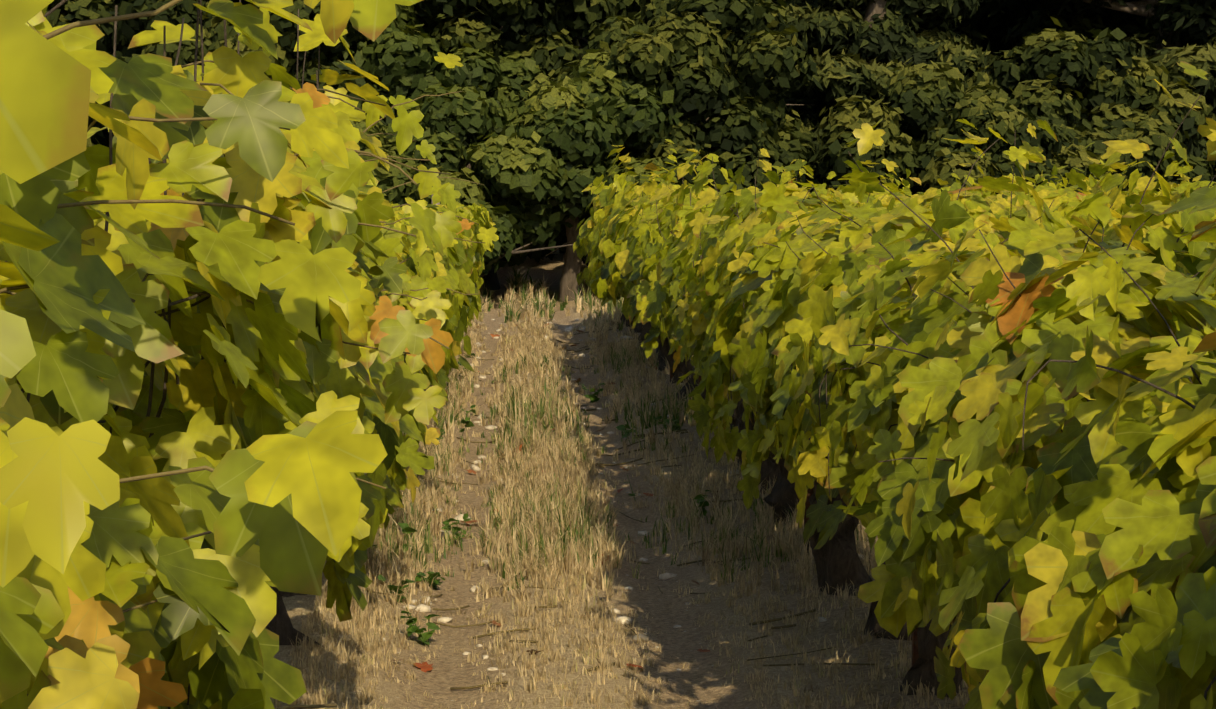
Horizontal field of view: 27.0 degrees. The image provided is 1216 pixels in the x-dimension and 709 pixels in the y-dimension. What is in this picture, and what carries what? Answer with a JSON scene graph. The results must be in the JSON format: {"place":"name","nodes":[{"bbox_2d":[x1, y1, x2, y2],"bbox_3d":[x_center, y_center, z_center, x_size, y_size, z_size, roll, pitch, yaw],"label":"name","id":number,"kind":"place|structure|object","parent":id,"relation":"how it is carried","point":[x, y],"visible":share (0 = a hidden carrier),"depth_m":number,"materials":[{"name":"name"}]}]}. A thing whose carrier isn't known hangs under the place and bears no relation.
{"place":"outdoors","nodes":[
{"label":"outdoors","id":0,"kind":"place"},
{"bbox_2d":[270,261,968,708],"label":"path grass","id":1,"kind":"structure","parent":0,"point":[566,511],"depth_m":11.84,"materials":[{"name":"beige plant"}]},
{"bbox_2d":[271,249,969,708],"bbox_3d":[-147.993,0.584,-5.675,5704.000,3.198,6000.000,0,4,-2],"label":"ground","id":2,"kind":"structure","parent":0,"point":[699,681],"depth_m":9.88,"materials":[{"name":"brown soil"}]},
{"bbox_2d":[45,0,128,146],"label":"oak tree","id":3,"kind":"object","parent":2,"relation":"on","point":[69,11],"visible":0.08,"depth_m":36.16,"materials":[{"name":"green plant"}]},
{"bbox_2d":[96,0,128,24],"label":"oak tree","id":4,"kind":"object","parent":2,"relation":"on","point":[117,2],"depth_m":39.04,"materials":[{"name":"green plant"}]},
{"bbox_2d":[0,0,495,708],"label":"vine row","id":5,"kind":"object","parent":2,"relation":"on","point":[234,664],"visible":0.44,"depth_m":2.98,"materials":[{"name":"green plant"}]},
{"bbox_2d":[0,0,484,708],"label":"trellis wire","id":6,"kind":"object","parent":5,"relation":"attached to","point":[94,22],"visible":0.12,"depth_m":2.20,"materials":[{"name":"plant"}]},
{"bbox_2d":[0,0,498,708],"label":"vine shoot","id":7,"kind":"object","parent":5,"relation":"attached to","point":[278,510],"visible":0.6,"depth_m":2.20,"materials":[{"name":"green plant"}]},
{"bbox_2d":[88,0,440,138],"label":"dark oak tree","id":8,"kind":"object","parent":2,"relation":"on","point":[213,30],"visible":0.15,"depth_m":34.88,"materials":[{"name":"green plant"}]},
{"bbox_2d":[350,119,419,207],"bbox_3d":[-3.719,-1.838,34.223,3.043,2.972,3.184,0,4,-2],"label":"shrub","id":9,"kind":"object","parent":2,"relation":"on","point":[391,178],"visible":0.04,"depth_m":33.34,"materials":[{"name":"green plant"}]},
{"bbox_2d":[308,3,546,171],"bbox_3d":[-2.660,-2.951,36.734,3.524,4.777,3.866,4,6,44],"label":"tree","id":10,"kind":"object","parent":2,"relation":"on","point":[397,55],"visible":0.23,"depth_m":35.40,"materials":[{"name":"green plant"}]},
{"bbox_2d":[248,0,625,289],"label":"tree","id":11,"kind":"object","parent":2,"relation":"on","point":[481,24],"visible":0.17,"depth_m":36.26,"materials":[{"name":"green plant"}]},
{"bbox_2d":[378,84,605,274],"bbox_3d":[-1.964,-2.049,34.458,3.969,3.385,4.286,0,4,-2],"label":"tree","id":12,"kind":"object","parent":2,"relation":"on","point":[505,162],"visible":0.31,"depth_m":33.67,"materials":[{"name":"green plant"}]},
{"bbox_2d":[369,353,709,646],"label":"weeds","id":13,"kind":"object","parent":2,"relation":"on","point":[423,637],"visible":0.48,"depth_m":11.26,"materials":[{"name":"green plant"}]},
{"bbox_2d":[391,323,709,671],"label":"fallen leaves","id":14,"kind":"object","parent":2,"relation":"on","point":[425,666],"visible":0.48,"depth_m":11.34,"materials":[{"name":"beige plant"}]},
{"bbox_2d":[457,41,683,301],"bbox_3d":[-0.688,-2.396,35.378,3.665,3.946,3.951,0,4,-2],"label":"tree","id":15,"kind":"object","parent":2,"relation":"on","point":[604,101],"visible":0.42,"depth_m":34.13,"materials":[{"name":"green plant"}]},
{"bbox_2d":[423,0,806,263],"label":"oak tree","id":16,"kind":"object","parent":2,"relation":"on","point":[628,5],"depth_m":41.97,"materials":[{"name":"green plant"}]},
{"bbox_2d":[360,328,876,689],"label":"twigs","id":17,"kind":"object","parent":2,"relation":"on","point":[589,669],"visible":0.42,"depth_m":10.35,"materials":[{"name":"wood"}]},
{"bbox_2d":[383,319,911,675],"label":"stones","id":18,"kind":"object","parent":2,"relation":"on","point":[421,607],"visible":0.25,"depth_m":11.12,"materials":[{"name":"beige stone"}]},
{"bbox_2d":[518,0,825,265],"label":"tree","id":19,"kind":"object","parent":2,"relation":"on","point":[734,117],"visible":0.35,"depth_m":34.83,"materials":[{"name":"green plant"}]},
{"bbox_2d":[763,0,993,180],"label":"oak tree","id":20,"kind":"object","parent":2,"relation":"on","point":[857,56],"visible":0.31,"depth_m":38.27,"materials":[{"name":"leaf"},{"name":"bark"}]},
{"bbox_2d":[573,61,1215,708],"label":"vine row","id":21,"kind":"object","parent":2,"relation":"on","point":[999,447],"visible":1,"depth_m":5.61,"materials":[{"name":"green plant"}]},
{"bbox_2d":[773,0,1048,118],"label":"pine tree","id":22,"kind":"object","parent":2,"relation":"on","point":[989,24],"visible":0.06,"depth_m":44.69,"materials":[{"name":"green plant"}]},
{"bbox_2d":[808,57,1103,196],"bbox_3d":[4.761,-2.278,35.294,4.248,3.689,4.469,0,4,-2],"label":"tree","id":23,"kind":"object","parent":2,"relation":"on","point":[930,105],"visible":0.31,"depth_m":34.28,"materials":[{"name":"green plant"}]},
{"bbox_2d":[777,141,1215,289],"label":"vine row","id":24,"kind":"object","parent":2,"relation":"on","point":[1107,182],"visible":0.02,"depth_m":16.62,"materials":[{"name":"green plant"}]},
{"bbox_2d":[949,146,1213,219],"bbox_3d":[5.304,-0.732,16.217,1.526,1.378,30.986,0,4,-2],"label":"vine row","id":25,"kind":"object","parent":2,"relation":"on","point":[1187,189],"depth_m":21.56,"materials":[{"name":"green plant"}]},
{"bbox_2d":[964,16,1215,192],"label":"tree","id":26,"kind":"object","parent":2,"relation":"on","point":[1061,75],"visible":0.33,"depth_m":36.96,"materials":[{"name":"green plant"}]},
{"bbox_2d":[998,0,1215,184],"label":"pine tree","id":27,"kind":"object","parent":2,"relation":"on","point":[1171,34],"visible":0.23,"depth_m":40.76,"materials":[{"name":"leaf"},{"name":"bark"}]},
{"bbox_2d":[1125,165,1192,195],"bbox_3d":[7.503,-0.841,17.110,1.513,1.468,32.282,0,4,-2],"label":"vine row","id":28,"kind":"object","parent":2,"relation":"on","point":[1176,188],"depth_m":32.50,"materials":[{"name":"green plant"}]}
]}

